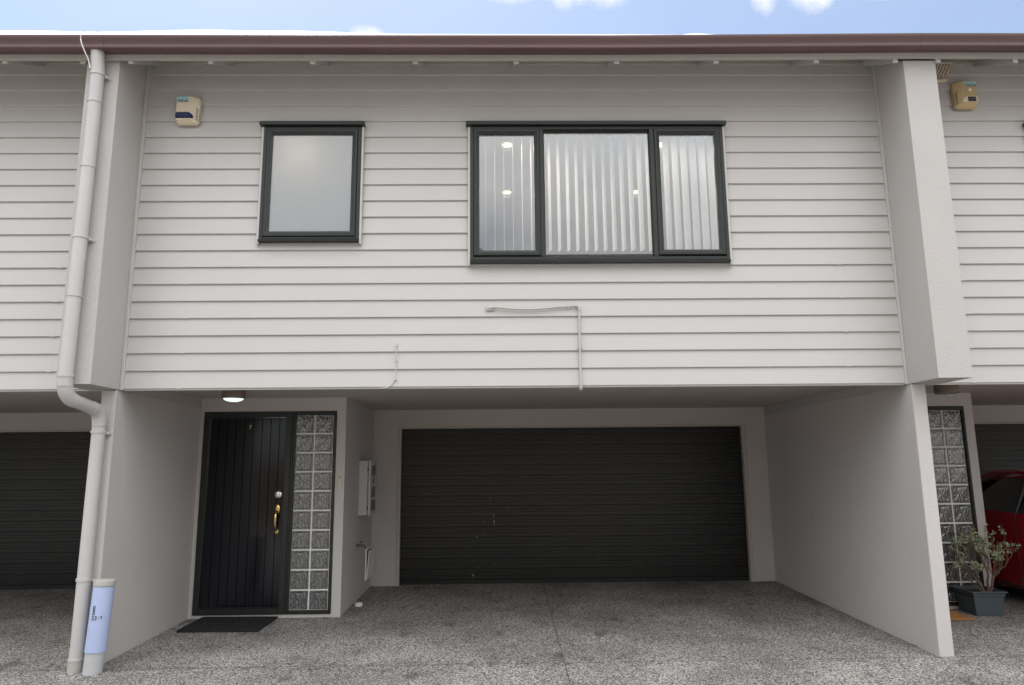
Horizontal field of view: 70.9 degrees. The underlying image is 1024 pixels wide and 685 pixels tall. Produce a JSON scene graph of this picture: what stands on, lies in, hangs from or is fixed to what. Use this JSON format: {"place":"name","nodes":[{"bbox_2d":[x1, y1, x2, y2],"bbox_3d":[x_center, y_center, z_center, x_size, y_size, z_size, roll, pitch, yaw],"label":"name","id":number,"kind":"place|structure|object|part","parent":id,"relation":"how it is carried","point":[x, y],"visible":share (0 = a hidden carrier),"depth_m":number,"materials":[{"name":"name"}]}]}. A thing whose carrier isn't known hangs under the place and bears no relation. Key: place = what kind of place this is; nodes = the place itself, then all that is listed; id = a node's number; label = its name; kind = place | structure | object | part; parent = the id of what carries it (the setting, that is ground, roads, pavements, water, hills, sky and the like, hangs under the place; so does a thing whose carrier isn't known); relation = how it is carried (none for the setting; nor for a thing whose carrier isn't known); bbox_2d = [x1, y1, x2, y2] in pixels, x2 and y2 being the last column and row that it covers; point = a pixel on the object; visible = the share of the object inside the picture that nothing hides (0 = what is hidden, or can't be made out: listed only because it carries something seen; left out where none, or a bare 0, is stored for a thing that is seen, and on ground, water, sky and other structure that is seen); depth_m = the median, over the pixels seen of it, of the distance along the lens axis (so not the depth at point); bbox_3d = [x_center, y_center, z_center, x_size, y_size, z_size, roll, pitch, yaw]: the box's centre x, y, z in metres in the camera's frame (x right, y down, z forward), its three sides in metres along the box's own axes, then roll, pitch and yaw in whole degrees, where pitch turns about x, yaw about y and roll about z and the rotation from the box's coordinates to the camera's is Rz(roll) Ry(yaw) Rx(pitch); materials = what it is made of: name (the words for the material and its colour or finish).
{"place":"outdoors","nodes":[
{"label":"outdoors","id":0,"kind":"place"},
{"bbox_2d":[0,581,1023,684],"bbox_3d":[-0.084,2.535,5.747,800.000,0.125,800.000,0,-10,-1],"label":"driveway","id":1,"kind":"structure","parent":0,"point":[671,632],"depth_m":6.27,"materials":[{"name":"grey concrete"}]},
{"bbox_2d":[82,578,115,675],"bbox_3d":[-3.215,2.221,5.601,0.181,0.726,0.163,0,-10,-1],"label":"standpipe","id":2,"kind":"object","parent":1,"relation":"on","point":[95,649],"visible":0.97,"depth_m":5.55,"materials":[{"name":"white plastic"}]},
{"bbox_2d":[55,61,201,662],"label":"party wall","id":3,"kind":"structure","parent":1,"relation":"on","point":[144,537],"depth_m":6.17,"materials":[{"name":"paint"}]},
{"bbox_2d":[56,49,111,673],"bbox_3d":[-3.416,0.059,5.798,0.151,5.010,0.552,-2,-10,6],"label":"downpipe","id":4,"kind":"object","parent":3,"relation":"attached to","point":[68,395],"visible":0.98,"depth_m":5.72,"materials":[{"name":"paint"}]},
{"bbox_2d":[0,30,265,589],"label":"townhouse","id":5,"kind":"structure","parent":1,"relation":"on","point":[45,436],"depth_m":6.49,"materials":[{"name":"paint"}]},
{"bbox_2d":[0,432,90,589],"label":"garage door","id":6,"kind":"structure","parent":5,"relation":"in","point":[43,475],"depth_m":9.28,"materials":[{"name":"metal"}]},
{"bbox_2d":[80,31,107,67],"bbox_3d":[-3.437,-2.421,5.961,0.254,0.312,0.061,4,-11,-27],"label":"loose cable","id":7,"kind":"object","parent":5,"relation":"hanging from","point":[83,47],"visible":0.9,"depth_m":5.92,"materials":[{"name":"white plastic"}]},
{"bbox_2d":[177,616,277,632],"bbox_3d":[-2.775,2.763,7.055,0.772,0.020,0.580,-1,-9,0],"label":"doormat","id":8,"kind":"object","parent":1,"relation":"on","point":[235,624],"visible":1,"depth_m":7.02,"materials":[{"name":"rubber"}]},
{"bbox_2d":[355,602,362,606],"bbox_3d":[-1.687,2.879,7.904,0.086,0.037,0.086,0,-10,-1],"label":"drain cap","id":9,"kind":"object","parent":1,"relation":"on","point":[358,604],"visible":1,"depth_m":7.87,"materials":[{"name":"white plastic"}]},
{"bbox_2d":[27,584,979,684],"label":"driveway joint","id":10,"kind":"object","parent":1,"relation":"on","point":[509,663],"visible":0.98,"depth_m":5.68,"materials":[{"name":"grey concrete"}]},
{"bbox_2d":[102,31,920,618],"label":"townhouse","id":11,"kind":"structure","parent":1,"relation":"on","point":[318,231],"depth_m":6.51,"materials":[{"name":"paint"}]},
{"bbox_2d":[174,96,201,125],"bbox_3d":[-2.916,-2.089,6.470,0.212,0.266,0.076,0,-10,-1],"label":"alarm box","id":12,"kind":"object","parent":11,"relation":"attached to","point":[188,111],"visible":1,"depth_m":6.45,"materials":[{"name":"plastic"}]},
{"bbox_2d":[221,390,245,401],"bbox_3d":[-2.622,0.495,6.773,0.218,0.129,0.218,0,-10,-1],"label":"soffit lamp","id":13,"kind":"object","parent":11,"relation":"attached to","point":[233,395],"visible":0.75,"depth_m":6.69,"materials":[{"name":"metal"}]},
{"bbox_2d":[192,411,294,615],"bbox_3d":[-2.805,1.772,7.571,0.957,2.077,0.157,0,-10,-1],"label":"front door","id":14,"kind":"structure","parent":11,"relation":"in","point":[241,557],"depth_m":7.55,"materials":[{"name":"paint"}]},
{"bbox_2d":[256,121,365,244],"bbox_3d":[-1.790,-1.417,6.405,0.937,1.139,0.121,0,-10,-1],"label":"window","id":15,"kind":"structure","parent":11,"relation":"in","point":[311,177],"depth_m":6.39,"materials":[{"name":"metal"}]},
{"bbox_2d":[338,474,340,486],"bbox_3d":[-1.822,1.458,7.601,0.026,0.126,0.018,0,-10,-1],"label":"doorbell","id":16,"kind":"object","parent":11,"relation":"attached to","point":[339,482],"visible":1,"depth_m":7.60,"materials":[{"name":"plastic"}]},
{"bbox_2d":[356,541,365,548],"bbox_3d":[-1.724,2.323,8.234,0.113,0.089,0.064,0,-10,-1],"label":"garden tap","id":17,"kind":"object","parent":11,"relation":"attached to","point":[363,545],"visible":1,"depth_m":8.22,"materials":[{"name":"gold metal"}]},
{"bbox_2d":[358,460,376,515],"bbox_3d":[-1.721,1.731,8.588,0.139,0.633,0.436,0,-10,-1],"label":"meter box","id":18,"kind":"object","parent":11,"relation":"attached to","point":[367,487],"visible":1,"depth_m":8.41,"materials":[{"name":"paint"}]},
{"bbox_2d":[367,460,376,515],"bbox_3d":[-1.668,1.732,8.593,0.033,0.633,0.428,0,-10,-1],"label":"cabinet door","id":19,"kind":"structure","parent":18,"relation":"in","point":[372,473],"depth_m":8.51,"materials":[{"name":"paint"}]},
{"bbox_2d":[365,546,374,580],"bbox_3d":[-1.759,2.735,8.924,0.063,0.375,0.382,0,-10,-1],"label":"access hatch","id":20,"kind":"object","parent":11,"relation":"attached to","point":[369,558],"visible":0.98,"depth_m":8.85,"materials":[{"name":"white plastic"}]},
{"bbox_2d":[380,343,396,388],"bbox_3d":[-1.051,0.199,6.138,0.140,0.399,0.019,0,-10,-1],"label":"wall cable","id":21,"kind":"object","parent":11,"relation":"attached to","point":[395,369],"depth_m":6.12,"materials":[{"name":"grey plastic"}]},
{"bbox_2d":[501,141,511,146],"bbox_3d":[-0.049,-1.940,7.051,0.120,0.011,0.120,0,-10,-1],"label":"downlight","id":22,"kind":"object","parent":11,"relation":"attached to","point":[507,144],"visible":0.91,"depth_m":7.04,"materials":[{"name":"white plastic"}]},
{"bbox_2d":[502,190,511,193],"bbox_3d":[-0.060,-1.728,8.261,0.120,0.011,0.120,0,-10,-1],"label":"downlight","id":23,"kind":"object","parent":11,"relation":"attached to","point":[506,191],"visible":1,"depth_m":8.24,"materials":[{"name":"white plastic"}]},
{"bbox_2d":[486,303,582,390],"bbox_3d":[0.192,0.038,6.183,0.835,0.761,0.052,0,-10,-1],"label":"conduit","id":24,"kind":"object","parent":11,"relation":"attached to","point":[489,308],"visible":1,"depth_m":6.22,"materials":[{"name":"paint"}]},
{"bbox_2d":[400,426,748,584],"bbox_3d":[0.800,2.093,9.409,4.506,2.020,0.042,0,-10,-1],"label":"garage door","id":25,"kind":"structure","parent":11,"relation":"in","point":[600,504],"depth_m":9.39,"materials":[{"name":"metal"}]},
{"bbox_2d":[466,121,732,266],"bbox_3d":[0.767,-1.334,6.433,2.356,1.341,0.121,0,-10,-1],"label":"window","id":26,"kind":"structure","parent":11,"relation":"in","point":[654,130],"depth_m":6.42,"materials":[{"name":"metal"}]},
{"bbox_2d":[485,134,718,251],"bbox_3d":[0.766,-1.401,6.588,2.280,1.160,0.089,0,-10,-1],"label":"vertical blind","id":27,"kind":"object","parent":11,"relation":"attached to","point":[694,194],"visible":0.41,"depth_m":6.59,"materials":[{"name":"fabric"}]},
{"bbox_2d":[763,61,972,656],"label":"party wall","id":28,"kind":"structure","parent":1,"relation":"on","point":[856,528],"depth_m":6.36,"materials":[{"name":"paint"}]},
{"bbox_2d":[898,33,1023,608],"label":"townhouse","id":29,"kind":"structure","parent":1,"relation":"on","point":[976,424],"depth_m":6.59,"materials":[{"name":"paint"}]},
{"bbox_2d":[935,62,952,82],"bbox_3d":[3.899,-2.514,6.631,0.270,0.182,0.130,0,-10,-1],"label":"wall vent","id":30,"kind":"object","parent":29,"relation":"attached to","point":[947,66],"depth_m":6.64,"materials":[{"name":"plastic"}]},
{"bbox_2d":[933,385,959,395],"bbox_3d":[4.168,0.450,6.893,0.218,0.125,0.218,0,-10,-1],"label":"soffit lamp","id":31,"kind":"object","parent":29,"relation":"attached to","point":[947,390],"visible":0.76,"depth_m":6.82,"materials":[{"name":"metal"}]},
{"bbox_2d":[950,81,977,109],"bbox_3d":[4.169,-2.281,6.619,0.210,0.266,0.078,0,-10,-1],"label":"alarm box","id":32,"kind":"object","parent":29,"relation":"attached to","point":[964,95],"visible":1,"depth_m":6.60,"materials":[{"name":"plastic"}]},
{"bbox_2d":[974,424,1023,478],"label":"garage door","id":33,"kind":"structure","parent":29,"relation":"in","point":[999,446],"depth_m":9.62,"materials":[{"name":"metal"}]},
{"bbox_2d":[949,609,974,619],"bbox_3d":[4.137,2.724,7.194,0.720,0.019,0.440,-1,-9,1],"label":"doormat","id":34,"kind":"object","parent":1,"relation":"on","point":[954,615],"visible":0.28,"depth_m":7.06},
{"bbox_2d":[950,586,1007,615],"bbox_3d":[4.755,2.627,7.308,0.348,0.238,0.388,-1,-10,2],"label":"planter","id":35,"kind":"object","parent":1,"relation":"on","point":[974,600],"visible":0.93,"depth_m":7.15,"materials":[{"name":"plastic"}]},
{"bbox_2d":[949,523,1020,591],"bbox_3d":[4.861,2.210,7.364,0.740,0.708,0.424,3,-11,-19],"label":"shrub","id":36,"kind":"object","parent":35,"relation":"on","point":[973,542],"visible":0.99,"depth_m":7.33,"materials":[{"name":"green plant"}]},
{"bbox_2d":[980,470,1023,589],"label":"parked car","id":37,"kind":"object","parent":1,"relation":"on","point":[1003,495],"visible":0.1,"depth_m":7.93,"materials":[{"name":"red paint"}]},
{"bbox_3d":[5.534,1.647,7.665,0.254,0.393,2.250,0,-10,-1],"label":"side window","id":38,"kind":"part","parent":37,"relation":"part of","materials":[{"name":"black glass"}]},
{"bbox_2d":[0,0,1023,34],"label":"sky","id":39,"kind":"structure","parent":0,"point":[624,17],"materials":[{"name":"blue"}]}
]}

